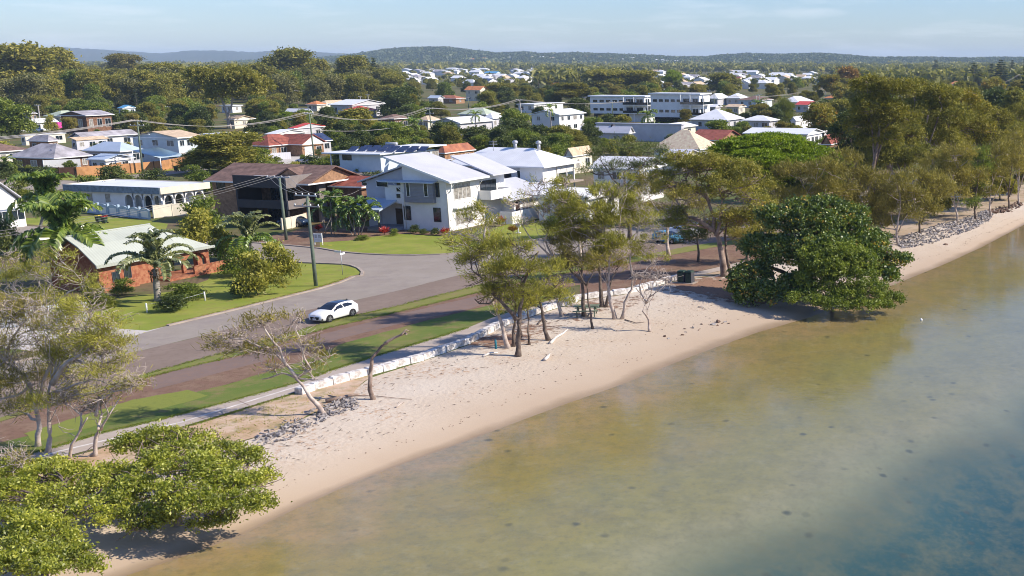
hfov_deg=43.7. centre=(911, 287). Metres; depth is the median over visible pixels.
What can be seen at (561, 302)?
stone block
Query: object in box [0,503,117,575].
mangrove tree
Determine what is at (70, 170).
fence
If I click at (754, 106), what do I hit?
garden tree
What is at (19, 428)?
mulch verge
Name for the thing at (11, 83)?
gum tree
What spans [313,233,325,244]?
notice board
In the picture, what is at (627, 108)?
window
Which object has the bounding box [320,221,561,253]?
lawn
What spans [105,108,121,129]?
garden tree
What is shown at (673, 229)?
parked car
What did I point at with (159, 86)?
gum tree
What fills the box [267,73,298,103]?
gum tree
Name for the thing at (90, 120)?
window
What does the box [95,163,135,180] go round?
garden shrub
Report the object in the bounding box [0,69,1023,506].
ground
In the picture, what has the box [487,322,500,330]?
stone block
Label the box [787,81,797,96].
tree
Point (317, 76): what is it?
gum tree
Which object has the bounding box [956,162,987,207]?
tree
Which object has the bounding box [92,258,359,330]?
lawn corner house
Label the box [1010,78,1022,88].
tree
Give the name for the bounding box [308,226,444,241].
garden bed
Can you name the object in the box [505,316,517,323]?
stone block
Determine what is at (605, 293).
stone block
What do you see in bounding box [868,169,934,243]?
sheoak tree
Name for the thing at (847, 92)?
tree
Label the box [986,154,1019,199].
tree
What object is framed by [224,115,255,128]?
cottage
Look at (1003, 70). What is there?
norfolk pine
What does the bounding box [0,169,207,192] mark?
back street
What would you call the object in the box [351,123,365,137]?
garden tree
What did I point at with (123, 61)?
gum tree
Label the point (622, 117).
garden tree
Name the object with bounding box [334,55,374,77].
gum tree
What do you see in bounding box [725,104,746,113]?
garage shed
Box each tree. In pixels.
[0,39,59,79]
[0,80,9,99]
[0,81,8,98]
[0,97,38,137]
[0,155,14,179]
[0,240,111,314]
[0,282,91,446]
[0,437,43,475]
[0,452,139,537]
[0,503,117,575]
[2,78,44,105]
[7,72,48,106]
[10,290,153,452]
[29,94,51,115]
[37,75,52,80]
[39,381,105,458]
[40,77,68,103]
[41,95,60,112]
[42,45,85,76]
[43,104,63,113]
[43,114,59,130]
[55,99,66,105]
[57,69,79,91]
[58,68,76,98]
[59,116,78,134]
[61,98,88,110]
[68,68,113,101]
[76,363,156,456]
[80,102,116,110]
[82,83,101,103]
[84,65,101,69]
[86,418,292,540]
[93,98,112,108]
[95,97,113,106]
[101,53,144,70]
[104,67,124,75]
[104,72,125,101]
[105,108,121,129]
[113,76,144,108]
[115,68,157,95]
[117,101,129,110]
[118,109,131,118]
[118,114,127,128]
[119,69,130,75]
[124,112,140,130]
[125,111,151,133]
[132,88,139,111]
[134,61,186,73]
[136,100,166,117]
[136,101,160,122]
[137,80,153,102]
[144,94,167,112]
[147,75,175,106]
[149,117,168,131]
[150,66,179,74]
[158,71,190,98]
[158,103,165,113]
[164,103,188,126]
[165,98,188,117]
[171,129,273,170]
[177,71,191,96]
[180,62,278,128]
[181,97,202,107]
[181,104,215,130]
[182,104,211,129]
[185,77,224,103]
[186,119,208,133]
[190,302,341,414]
[192,97,204,105]
[202,99,219,112]
[207,103,216,115]
[207,107,213,121]
[214,95,230,104]
[237,91,250,100]
[242,60,280,94]
[243,107,252,115]
[243,119,266,133]
[247,98,271,119]
[248,145,277,163]
[252,102,260,119]
[256,101,281,119]
[257,45,316,85]
[259,110,272,122]
[261,101,280,117]
[263,114,284,132]
[265,94,282,100]
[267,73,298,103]
[271,92,287,108]
[275,73,302,100]
[275,99,286,113]
[276,115,289,127]
[278,118,287,128]
[279,111,293,124]
[288,103,298,108]
[289,109,317,125]
[290,70,305,103]
[290,112,308,126]
[300,76,315,103]
[304,78,333,103]
[305,73,336,99]
[306,68,323,80]
[308,57,330,73]
[314,106,336,121]
[317,117,324,124]
[320,114,336,132]
[321,73,346,99]
[321,106,378,133]
[325,71,345,80]
[325,129,344,146]
[327,141,359,165]
[329,120,352,137]
[332,135,359,158]
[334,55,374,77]
[341,116,359,124]
[342,75,368,99]
[347,69,369,78]
[348,72,366,79]
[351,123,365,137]
[352,128,374,146]
[353,68,373,76]
[363,76,382,99]
[367,127,376,136]
[367,329,409,399]
[368,63,381,68]
[370,58,376,69]
[372,83,398,100]
[372,120,388,136]
[372,136,390,144]
[373,67,393,81]
[377,85,424,111]
[377,91,417,116]
[378,70,405,86]
[378,121,414,141]
[379,133,391,140]
[380,74,405,86]
[394,139,416,144]
[397,104,419,123]
[398,72,408,81]
[400,116,422,128]
[404,80,423,94]
[407,81,420,94]
[407,103,428,123]
[407,123,421,137]
[407,136,421,143]
[409,93,420,105]
[417,125,429,135]
[417,136,433,148]
[419,100,437,115]
[422,101,433,115]
[425,119,471,144]
[426,78,437,90]
[431,101,450,118]
[431,136,443,149]
[434,197,518,348]
[435,81,455,95]
[439,123,465,147]
[447,231,557,356]
[456,79,462,87]
[460,80,471,92]
[461,125,490,145]
[466,110,481,125]
[468,134,490,151]
[470,103,487,108]
[473,79,482,85]
[477,90,497,108]
[483,82,521,96]
[485,125,511,147]
[488,280,534,346]
[490,102,504,114]
[490,118,531,140]
[494,123,514,131]
[494,135,514,147]
[495,85,518,104]
[501,174,570,316]
[502,103,509,111]
[507,127,532,147]
[510,285,543,344]
[514,95,526,108]
[516,245,578,340]
[520,85,533,102]
[525,134,551,151]
[526,124,550,135]
[530,95,541,102]
[530,105,545,121]
[532,131,547,140]
[534,165,658,319]
[535,72,542,88]
[539,88,546,98]
[539,228,607,316]
[541,103,557,127]
[541,146,552,153]
[543,88,562,101]
[545,131,574,155]
[547,124,575,145]
[547,194,599,255]
[551,82,589,98]
[566,97,590,116]
[567,246,614,328]
[569,127,591,147]
[572,131,676,239]
[578,68,623,89]
[581,123,604,145]
[582,116,602,125]
[586,251,633,306]
[587,87,598,101]
[599,87,610,94]
[600,113,614,122]
[601,82,612,89]
[603,68,664,90]
[609,85,621,94]
[612,113,631,122]
[615,84,626,89]
[616,186,672,318]
[617,134,641,156]
[622,168,710,255]
[623,90,637,94]
[625,263,683,331]
[637,109,657,122]
[638,84,649,94]
[643,82,658,92]
[644,148,781,276]
[650,88,661,92]
[663,82,672,90]
[664,69,681,86]
[668,89,686,92]
[670,217,724,261]
[673,80,682,89]
[677,108,692,121]
[682,85,689,92]
[687,85,701,92]
[694,83,707,92]
[704,119,734,129]
[704,131,852,202]
[706,72,744,91]
[715,80,730,92]
[719,192,914,306]
[721,84,734,95]
[721,190,782,260]
[723,217,752,272]
[731,126,741,132]
[736,120,749,133]
[739,111,750,119]
[740,125,751,135]
[744,167,808,205]
[748,78,758,87]
[748,84,757,92]
[748,104,758,115]
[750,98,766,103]
[756,103,768,114]
[757,153,862,229]
[761,110,773,117]
[762,106,783,117]
[764,83,777,95]
[768,86,781,99]
[772,107,785,121]
[773,121,787,127]
[777,83,784,93]
[777,95,797,121]
[780,238,907,312]
[783,78,789,88]
[786,122,795,127]
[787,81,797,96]
[788,77,804,89]
[799,98,838,115]
[799,102,838,133]
[806,91,819,100]
[812,84,819,90]
[816,74,842,94]
[816,89,823,98]
[817,100,833,137]
[823,142,901,227]
[825,108,879,185]
[830,97,850,123]
[830,187,862,204]
[831,83,853,99]
[835,66,862,81]
[835,70,927,191]
[839,78,851,85]
[841,87,851,98]
[847,83,888,102]
[852,116,934,174]
[860,135,956,191]
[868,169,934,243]
[870,181,896,225]
[882,75,978,147]
[894,162,960,233]
[895,74,908,95]
[899,93,940,114]
[909,86,1000,180]
[916,139,991,221]
[916,172,953,215]
[943,97,1023,163]
[952,79,967,88]
[952,142,998,218]
[956,116,1023,167]
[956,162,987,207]
[965,81,977,87]
[968,84,979,91]
[968,87,996,105]
[974,139,1012,215]
[978,76,1008,90]
[984,87,1007,130]
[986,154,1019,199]
[990,135,1023,208]
[992,102,1023,132]
[998,87,1023,127]
[1001,124,1023,203]
[1006,85,1023,90]
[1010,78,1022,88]
[1013,159,1023,181]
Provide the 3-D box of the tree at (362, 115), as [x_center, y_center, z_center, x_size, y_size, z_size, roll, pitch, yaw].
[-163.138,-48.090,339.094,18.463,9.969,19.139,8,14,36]
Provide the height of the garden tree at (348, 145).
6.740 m
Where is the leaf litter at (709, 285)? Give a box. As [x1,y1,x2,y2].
[471,276,775,347]
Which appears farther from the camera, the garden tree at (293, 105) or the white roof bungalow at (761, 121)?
the garden tree at (293, 105)
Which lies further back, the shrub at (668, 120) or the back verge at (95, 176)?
the shrub at (668, 120)
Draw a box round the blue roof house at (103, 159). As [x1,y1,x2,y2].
[85,153,134,165]
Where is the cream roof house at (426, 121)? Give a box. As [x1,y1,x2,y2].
[418,116,439,129]
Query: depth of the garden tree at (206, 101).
482.58 m
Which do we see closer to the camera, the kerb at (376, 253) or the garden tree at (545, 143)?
the kerb at (376, 253)
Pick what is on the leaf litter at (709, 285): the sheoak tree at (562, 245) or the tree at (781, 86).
the sheoak tree at (562, 245)
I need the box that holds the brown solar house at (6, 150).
[0,143,27,161]
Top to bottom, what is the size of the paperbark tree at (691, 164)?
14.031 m
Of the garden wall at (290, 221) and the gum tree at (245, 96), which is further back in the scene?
the gum tree at (245, 96)
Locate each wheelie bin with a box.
[94,215,101,222]
[100,216,108,223]
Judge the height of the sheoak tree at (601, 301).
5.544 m
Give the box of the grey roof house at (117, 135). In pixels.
[68,129,137,143]
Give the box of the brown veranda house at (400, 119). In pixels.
[378,114,407,124]
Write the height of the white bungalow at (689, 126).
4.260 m
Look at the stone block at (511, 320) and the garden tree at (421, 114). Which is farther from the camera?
the garden tree at (421, 114)
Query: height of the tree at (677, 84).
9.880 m
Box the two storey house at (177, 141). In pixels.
[128,130,199,161]
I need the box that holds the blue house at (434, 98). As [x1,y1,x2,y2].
[428,95,443,101]
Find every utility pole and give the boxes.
[130,121,149,170]
[266,176,289,239]
[294,193,319,285]
[304,113,314,155]
[425,108,433,135]
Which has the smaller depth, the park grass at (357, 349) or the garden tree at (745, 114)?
the park grass at (357, 349)
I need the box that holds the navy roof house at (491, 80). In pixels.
[483,78,496,81]
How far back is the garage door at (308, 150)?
283.63 m
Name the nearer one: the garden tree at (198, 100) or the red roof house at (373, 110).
the garden tree at (198, 100)
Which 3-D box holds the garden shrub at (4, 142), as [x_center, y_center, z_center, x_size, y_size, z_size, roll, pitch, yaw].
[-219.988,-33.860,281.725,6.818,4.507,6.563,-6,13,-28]
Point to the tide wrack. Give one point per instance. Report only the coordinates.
(627, 362)
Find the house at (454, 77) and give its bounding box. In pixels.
[451,75,465,80]
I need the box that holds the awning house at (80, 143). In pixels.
[69,136,108,149]
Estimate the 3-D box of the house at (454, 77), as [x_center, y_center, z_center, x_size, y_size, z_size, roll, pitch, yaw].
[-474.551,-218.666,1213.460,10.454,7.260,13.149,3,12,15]
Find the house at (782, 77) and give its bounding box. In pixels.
[778,75,789,81]
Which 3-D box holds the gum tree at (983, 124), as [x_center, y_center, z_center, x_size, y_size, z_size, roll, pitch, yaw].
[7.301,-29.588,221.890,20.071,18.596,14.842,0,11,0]
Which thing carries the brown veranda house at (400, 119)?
on the ground at (232, 229)
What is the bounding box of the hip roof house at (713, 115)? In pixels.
[689,109,744,129]
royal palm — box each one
[3,167,88,232]
[9,191,107,266]
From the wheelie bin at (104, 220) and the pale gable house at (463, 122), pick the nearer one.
the wheelie bin at (104, 220)
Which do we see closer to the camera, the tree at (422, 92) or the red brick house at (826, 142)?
the red brick house at (826, 142)
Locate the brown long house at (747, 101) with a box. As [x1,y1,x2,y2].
[738,96,773,107]
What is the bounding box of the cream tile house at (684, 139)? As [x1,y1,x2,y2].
[653,130,713,157]
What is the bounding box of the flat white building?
[516,102,564,112]
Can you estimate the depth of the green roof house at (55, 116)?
416.98 m
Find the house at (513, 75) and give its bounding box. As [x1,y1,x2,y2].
[507,74,518,79]
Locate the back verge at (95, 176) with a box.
[0,168,173,179]
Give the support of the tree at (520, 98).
on the ground at (232, 229)
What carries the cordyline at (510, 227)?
on the lawn at (406, 244)
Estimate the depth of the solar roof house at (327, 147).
292.67 m
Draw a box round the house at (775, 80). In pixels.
[765,77,779,83]
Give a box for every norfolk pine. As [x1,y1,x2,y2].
[932,60,939,68]
[968,63,980,85]
[986,64,993,72]
[993,59,1011,86]
[1019,61,1023,89]
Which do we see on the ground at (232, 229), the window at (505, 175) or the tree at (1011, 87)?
the tree at (1011, 87)
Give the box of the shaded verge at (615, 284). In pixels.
[580,255,760,292]
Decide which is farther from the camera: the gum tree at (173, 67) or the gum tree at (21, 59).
the gum tree at (173, 67)
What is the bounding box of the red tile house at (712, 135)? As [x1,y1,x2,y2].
[695,129,741,142]
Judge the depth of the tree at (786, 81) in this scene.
926.47 m
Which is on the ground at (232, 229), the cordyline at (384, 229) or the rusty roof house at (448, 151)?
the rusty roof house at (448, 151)
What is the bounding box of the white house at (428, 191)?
[350,152,547,232]
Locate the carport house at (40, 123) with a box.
[32,118,58,129]
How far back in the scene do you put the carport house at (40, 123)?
384.91 m
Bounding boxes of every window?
[0,211,6,220]
[12,209,24,219]
[30,160,36,166]
[55,135,62,139]
[78,119,82,126]
[82,158,87,164]
[87,193,93,202]
[89,119,93,126]
[97,118,102,126]
[104,193,111,202]
[105,118,111,125]
[111,272,120,282]
[123,137,130,141]
[123,265,131,277]
[133,153,139,159]
[145,196,158,208]
[152,140,158,145]
[162,196,175,203]
[162,258,174,271]
[166,140,173,145]
[175,194,183,202]
[216,182,224,189]
[268,209,286,219]
[270,188,293,200]
[324,143,329,148]
[342,154,351,159]
[376,180,387,186]
[403,206,411,219]
[405,183,409,196]
[423,184,427,196]
[432,150,438,155]
[433,208,441,221]
[435,183,439,196]
[453,181,470,199]
[455,208,472,224]
[480,179,496,190]
[504,173,510,177]
[522,199,533,209]
[542,202,550,212]
[597,171,604,178]
[612,172,621,179]
[626,107,634,110]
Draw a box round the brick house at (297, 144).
[251,134,327,155]
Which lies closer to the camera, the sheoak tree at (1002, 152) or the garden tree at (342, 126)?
the sheoak tree at (1002, 152)
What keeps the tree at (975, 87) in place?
on the ground at (232, 229)
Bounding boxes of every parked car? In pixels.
[276,215,307,226]
[308,299,358,321]
[652,230,683,243]
[669,225,697,236]
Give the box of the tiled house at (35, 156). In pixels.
[8,143,92,167]
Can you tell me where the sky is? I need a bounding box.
[0,0,1023,57]
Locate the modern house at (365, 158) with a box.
[321,142,446,175]
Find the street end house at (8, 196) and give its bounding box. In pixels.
[0,182,26,226]
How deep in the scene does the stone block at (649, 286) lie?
119.59 m
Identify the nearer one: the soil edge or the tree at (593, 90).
the soil edge
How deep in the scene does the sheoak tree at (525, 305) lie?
94.36 m
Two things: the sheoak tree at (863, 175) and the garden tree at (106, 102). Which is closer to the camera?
the sheoak tree at (863, 175)
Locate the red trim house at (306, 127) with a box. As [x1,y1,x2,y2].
[288,123,325,133]
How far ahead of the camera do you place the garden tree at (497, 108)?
446.16 m
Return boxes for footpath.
[5,259,775,468]
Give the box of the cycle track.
[150,259,675,389]
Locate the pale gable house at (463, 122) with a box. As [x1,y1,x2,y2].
[432,115,494,129]
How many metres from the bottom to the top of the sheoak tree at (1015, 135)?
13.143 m
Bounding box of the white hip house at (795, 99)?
[788,96,812,109]
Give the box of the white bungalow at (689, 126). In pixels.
[668,122,697,132]
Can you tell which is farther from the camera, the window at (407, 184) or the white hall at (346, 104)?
the white hall at (346, 104)
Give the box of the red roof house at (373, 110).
[341,106,377,117]
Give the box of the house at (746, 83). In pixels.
[741,80,749,88]
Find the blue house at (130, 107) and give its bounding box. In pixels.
[118,105,135,112]
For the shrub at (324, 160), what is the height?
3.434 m
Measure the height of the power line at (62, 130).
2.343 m
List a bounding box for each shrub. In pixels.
[0,140,17,145]
[0,159,15,178]
[0,215,25,255]
[5,180,35,196]
[6,129,20,137]
[9,163,20,176]
[10,160,26,167]
[20,165,37,173]
[29,165,57,173]
[61,160,77,172]
[70,174,97,182]
[78,283,109,306]
[90,296,121,308]
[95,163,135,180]
[106,277,134,295]
[134,168,174,180]
[153,294,194,311]
[158,281,211,300]
[167,126,186,130]
[173,206,226,243]
[176,194,231,231]
[181,164,203,180]
[188,170,212,193]
[206,223,240,260]
[214,244,258,275]
[225,279,257,296]
[231,249,289,297]
[254,152,275,163]
[258,239,305,279]
[266,125,280,134]
[273,155,287,163]
[300,155,322,164]
[306,157,332,164]
[314,149,322,155]
[331,135,348,146]
[354,234,370,240]
[362,170,382,175]
[389,228,398,235]
[406,224,418,232]
[419,130,428,136]
[419,228,428,233]
[430,228,440,234]
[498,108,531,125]
[541,215,558,223]
[549,144,569,155]
[597,137,609,147]
[600,138,620,154]
[651,118,676,122]
[808,169,843,187]
[815,138,823,147]
[820,170,843,189]
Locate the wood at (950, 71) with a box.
[74,60,1023,86]
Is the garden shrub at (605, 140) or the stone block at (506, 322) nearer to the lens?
the stone block at (506, 322)
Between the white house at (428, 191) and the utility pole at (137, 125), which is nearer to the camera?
the white house at (428, 191)
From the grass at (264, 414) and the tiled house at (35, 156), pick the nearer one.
the grass at (264, 414)
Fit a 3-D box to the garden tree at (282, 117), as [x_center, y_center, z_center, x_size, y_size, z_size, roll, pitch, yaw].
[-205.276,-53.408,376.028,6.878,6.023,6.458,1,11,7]
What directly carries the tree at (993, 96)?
on the ground at (232, 229)
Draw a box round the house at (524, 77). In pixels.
[516,75,531,81]
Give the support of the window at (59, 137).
in the flat roof shed at (61, 137)
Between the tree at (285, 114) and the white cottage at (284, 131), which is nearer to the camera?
the white cottage at (284, 131)
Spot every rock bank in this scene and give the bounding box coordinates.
[255,396,361,444]
[894,209,993,247]
[987,200,1022,213]
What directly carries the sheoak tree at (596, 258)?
on the beach
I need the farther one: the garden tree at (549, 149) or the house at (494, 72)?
the house at (494, 72)
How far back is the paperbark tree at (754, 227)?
132.68 m
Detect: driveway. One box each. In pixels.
[0,316,165,349]
[257,224,330,245]
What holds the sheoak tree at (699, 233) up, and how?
on the mulch verge at (19, 428)
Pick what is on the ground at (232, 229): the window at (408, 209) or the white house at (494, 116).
the white house at (494, 116)
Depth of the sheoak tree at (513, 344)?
95.24 m
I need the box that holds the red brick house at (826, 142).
[820,134,837,146]
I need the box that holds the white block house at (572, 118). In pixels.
[529,108,585,129]
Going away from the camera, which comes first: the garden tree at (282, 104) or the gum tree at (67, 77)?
the garden tree at (282, 104)
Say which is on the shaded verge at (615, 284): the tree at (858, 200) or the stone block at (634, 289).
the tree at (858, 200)
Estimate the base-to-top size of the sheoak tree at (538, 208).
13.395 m
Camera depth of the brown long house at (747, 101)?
571.34 m
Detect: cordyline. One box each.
[314,224,322,231]
[379,226,388,234]
[440,227,449,234]
[508,224,517,232]
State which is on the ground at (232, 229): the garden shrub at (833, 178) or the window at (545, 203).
the garden shrub at (833, 178)
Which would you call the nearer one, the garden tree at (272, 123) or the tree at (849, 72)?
the garden tree at (272, 123)
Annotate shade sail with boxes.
[132,147,188,169]
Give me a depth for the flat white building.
517.38 m
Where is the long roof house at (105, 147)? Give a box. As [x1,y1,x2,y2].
[81,141,141,164]
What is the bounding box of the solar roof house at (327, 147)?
[314,133,332,151]
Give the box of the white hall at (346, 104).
[328,99,385,115]
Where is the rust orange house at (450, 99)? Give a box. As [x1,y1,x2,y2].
[443,95,464,103]
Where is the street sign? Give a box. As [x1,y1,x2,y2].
[334,250,344,274]
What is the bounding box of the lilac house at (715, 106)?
[710,104,722,110]
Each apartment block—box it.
[588,95,654,121]
[648,92,712,122]
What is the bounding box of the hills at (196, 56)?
[43,47,345,62]
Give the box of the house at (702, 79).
[694,77,709,81]
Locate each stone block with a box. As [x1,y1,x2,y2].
[294,383,314,394]
[309,378,332,389]
[328,373,349,384]
[345,368,367,379]
[364,364,382,374]
[378,361,395,371]
[391,357,409,367]
[406,354,423,363]
[418,350,434,359]
[428,345,445,355]
[442,342,457,351]
[452,338,470,347]
[463,333,478,342]
[474,329,486,338]
[481,326,493,334]
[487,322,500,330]
[496,319,509,325]
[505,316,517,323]
[522,310,534,317]
[531,308,540,314]
[538,304,551,311]
[548,302,557,308]
[554,298,568,306]
[565,295,578,301]
[585,291,598,298]
[603,291,612,296]
[612,288,627,294]
[626,287,638,292]
[634,283,647,289]
[646,281,655,287]
[655,279,664,285]
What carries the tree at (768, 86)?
on the ground at (232, 229)
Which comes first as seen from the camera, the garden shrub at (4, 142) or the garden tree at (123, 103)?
the garden shrub at (4, 142)
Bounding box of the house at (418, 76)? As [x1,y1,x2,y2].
[411,74,424,80]
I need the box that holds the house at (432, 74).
[420,72,434,76]
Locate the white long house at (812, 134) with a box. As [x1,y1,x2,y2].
[742,127,824,143]
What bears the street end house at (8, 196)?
on the ground at (232, 229)
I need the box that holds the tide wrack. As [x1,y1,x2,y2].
[279,218,1022,489]
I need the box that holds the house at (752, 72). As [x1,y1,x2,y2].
[746,70,758,74]
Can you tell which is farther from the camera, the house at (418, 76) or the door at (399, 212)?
the house at (418, 76)
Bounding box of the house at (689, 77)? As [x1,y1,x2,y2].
[684,75,694,79]
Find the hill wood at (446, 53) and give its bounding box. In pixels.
[222,46,1023,63]
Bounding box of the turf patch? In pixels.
[24,390,206,440]
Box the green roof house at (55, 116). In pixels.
[44,110,68,121]
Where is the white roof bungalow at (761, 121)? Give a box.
[740,115,779,127]
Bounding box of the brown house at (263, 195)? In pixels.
[203,163,370,222]
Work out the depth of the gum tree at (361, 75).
651.78 m
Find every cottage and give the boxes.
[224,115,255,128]
[265,129,306,134]
[563,145,592,173]
[710,93,727,104]
[726,93,746,104]
[790,116,811,127]
[795,101,814,111]
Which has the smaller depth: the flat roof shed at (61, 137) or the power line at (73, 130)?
the power line at (73, 130)
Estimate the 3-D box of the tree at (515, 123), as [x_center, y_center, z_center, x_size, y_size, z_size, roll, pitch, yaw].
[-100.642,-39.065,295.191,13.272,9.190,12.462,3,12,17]
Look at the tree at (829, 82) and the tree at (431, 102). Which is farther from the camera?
the tree at (829, 82)
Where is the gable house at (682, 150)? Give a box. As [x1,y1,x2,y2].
[662,149,703,170]
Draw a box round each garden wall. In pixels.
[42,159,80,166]
[152,203,186,217]
[280,213,306,229]
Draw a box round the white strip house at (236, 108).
[219,105,242,112]
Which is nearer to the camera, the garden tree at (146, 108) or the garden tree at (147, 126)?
the garden tree at (147, 126)
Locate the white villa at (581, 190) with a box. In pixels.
[532,187,618,220]
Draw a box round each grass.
[0,294,576,457]
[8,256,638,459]
[188,392,336,441]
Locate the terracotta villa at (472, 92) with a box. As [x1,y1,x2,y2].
[464,86,487,100]
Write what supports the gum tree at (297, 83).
on the ground at (232, 229)
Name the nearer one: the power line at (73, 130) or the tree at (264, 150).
the power line at (73, 130)
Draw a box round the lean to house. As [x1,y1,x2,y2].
[580,124,634,140]
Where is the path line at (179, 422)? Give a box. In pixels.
[3,373,339,466]
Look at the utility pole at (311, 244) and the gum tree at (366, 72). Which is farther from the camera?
the gum tree at (366, 72)
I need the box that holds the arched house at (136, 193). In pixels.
[62,179,209,209]
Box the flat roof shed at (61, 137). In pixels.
[19,133,65,144]
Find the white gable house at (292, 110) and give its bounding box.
[286,108,312,117]
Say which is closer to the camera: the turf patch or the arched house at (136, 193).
the turf patch
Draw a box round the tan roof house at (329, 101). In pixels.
[322,100,341,106]
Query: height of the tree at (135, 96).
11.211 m
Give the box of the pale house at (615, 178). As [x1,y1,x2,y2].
[589,156,667,201]
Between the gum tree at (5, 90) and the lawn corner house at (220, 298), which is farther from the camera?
the gum tree at (5, 90)
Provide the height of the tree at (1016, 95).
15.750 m
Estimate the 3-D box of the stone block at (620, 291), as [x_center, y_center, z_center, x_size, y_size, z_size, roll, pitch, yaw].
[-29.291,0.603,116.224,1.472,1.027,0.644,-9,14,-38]
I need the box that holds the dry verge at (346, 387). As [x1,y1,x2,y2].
[5,375,367,503]
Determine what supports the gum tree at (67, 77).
on the ground at (232, 229)
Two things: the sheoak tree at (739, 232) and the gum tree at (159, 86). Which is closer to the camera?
the sheoak tree at (739, 232)
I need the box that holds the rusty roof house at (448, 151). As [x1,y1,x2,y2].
[438,142,475,160]
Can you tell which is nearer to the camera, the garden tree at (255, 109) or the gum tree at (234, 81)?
the gum tree at (234, 81)
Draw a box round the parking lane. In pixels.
[0,204,867,416]
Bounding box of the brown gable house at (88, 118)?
[57,110,114,132]
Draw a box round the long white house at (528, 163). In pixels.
[452,140,583,189]
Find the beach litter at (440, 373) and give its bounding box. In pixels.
[257,280,728,459]
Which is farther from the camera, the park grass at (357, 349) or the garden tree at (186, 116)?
the garden tree at (186, 116)
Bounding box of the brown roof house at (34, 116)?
[26,112,37,118]
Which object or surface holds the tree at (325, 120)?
on the ground at (232, 229)
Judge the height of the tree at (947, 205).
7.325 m
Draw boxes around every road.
[0,169,952,384]
[278,156,318,163]
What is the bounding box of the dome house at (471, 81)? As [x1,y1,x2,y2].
[462,79,474,85]
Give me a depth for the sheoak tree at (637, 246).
104.75 m
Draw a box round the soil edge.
[169,276,349,323]
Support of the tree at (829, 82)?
on the ground at (232, 229)
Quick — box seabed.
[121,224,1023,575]
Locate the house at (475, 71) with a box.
[469,70,482,74]
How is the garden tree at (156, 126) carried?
on the ground at (232, 229)
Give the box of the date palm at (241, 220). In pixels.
[214,210,286,260]
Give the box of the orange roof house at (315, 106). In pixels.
[305,101,326,110]
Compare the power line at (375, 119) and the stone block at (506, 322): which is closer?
the stone block at (506, 322)
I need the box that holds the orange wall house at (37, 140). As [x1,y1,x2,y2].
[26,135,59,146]
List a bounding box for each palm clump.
[303,189,351,233]
[326,195,381,235]
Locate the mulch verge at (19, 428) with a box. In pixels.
[0,229,851,441]
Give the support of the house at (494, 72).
on the ground at (232, 229)
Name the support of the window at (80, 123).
in the brown gable house at (88, 118)
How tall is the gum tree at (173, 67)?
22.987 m
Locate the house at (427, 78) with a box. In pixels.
[420,77,437,83]
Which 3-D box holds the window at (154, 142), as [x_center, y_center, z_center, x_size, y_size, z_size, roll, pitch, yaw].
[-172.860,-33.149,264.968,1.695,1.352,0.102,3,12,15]
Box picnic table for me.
[572,304,599,316]
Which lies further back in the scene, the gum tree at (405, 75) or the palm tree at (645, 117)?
the gum tree at (405, 75)
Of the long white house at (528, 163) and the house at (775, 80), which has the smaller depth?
the long white house at (528, 163)
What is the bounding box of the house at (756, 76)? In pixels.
[751,75,763,78]
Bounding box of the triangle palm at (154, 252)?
[104,228,198,300]
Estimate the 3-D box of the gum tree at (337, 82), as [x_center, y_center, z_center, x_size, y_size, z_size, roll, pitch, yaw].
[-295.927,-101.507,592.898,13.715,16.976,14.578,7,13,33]
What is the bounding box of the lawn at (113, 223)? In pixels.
[26,216,167,229]
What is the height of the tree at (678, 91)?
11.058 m
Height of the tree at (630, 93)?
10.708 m
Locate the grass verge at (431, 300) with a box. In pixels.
[0,227,816,420]
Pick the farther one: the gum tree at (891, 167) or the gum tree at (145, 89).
the gum tree at (145, 89)
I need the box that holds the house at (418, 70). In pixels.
[409,69,424,72]
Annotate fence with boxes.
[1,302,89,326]
[18,168,35,172]
[48,167,75,177]
[75,157,182,176]
[87,202,150,219]
[269,152,290,159]
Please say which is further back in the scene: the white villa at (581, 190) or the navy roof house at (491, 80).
the navy roof house at (491, 80)
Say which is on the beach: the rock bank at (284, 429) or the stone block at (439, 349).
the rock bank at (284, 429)
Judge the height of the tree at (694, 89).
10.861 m
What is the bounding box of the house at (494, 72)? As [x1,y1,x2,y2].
[484,71,500,73]
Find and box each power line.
[0,176,278,236]
[1,175,273,233]
[2,120,128,136]
[2,175,265,230]
[4,120,131,137]
[6,120,135,138]
[136,112,303,125]
[138,112,306,125]
[144,112,312,126]
[307,108,425,119]
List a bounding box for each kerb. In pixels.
[167,255,363,325]
[252,230,591,255]
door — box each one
[304,146,312,155]
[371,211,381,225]
[395,208,403,223]
[515,200,519,210]
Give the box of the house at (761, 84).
[756,80,772,88]
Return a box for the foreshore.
[694,184,1023,277]
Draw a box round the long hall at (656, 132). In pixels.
[595,122,684,141]
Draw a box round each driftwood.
[325,393,357,402]
[328,395,411,399]
[549,329,567,343]
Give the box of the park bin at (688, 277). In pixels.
[674,270,697,284]
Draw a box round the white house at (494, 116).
[485,113,502,128]
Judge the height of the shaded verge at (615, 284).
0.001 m
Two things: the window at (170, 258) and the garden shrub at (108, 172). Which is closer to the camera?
the window at (170, 258)
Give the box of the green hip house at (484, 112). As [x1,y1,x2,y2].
[457,108,500,116]
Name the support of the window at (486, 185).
in the white house at (428, 191)
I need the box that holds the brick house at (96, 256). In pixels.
[40,223,235,292]
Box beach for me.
[0,202,1023,575]
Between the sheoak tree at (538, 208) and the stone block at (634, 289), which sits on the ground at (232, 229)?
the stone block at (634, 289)

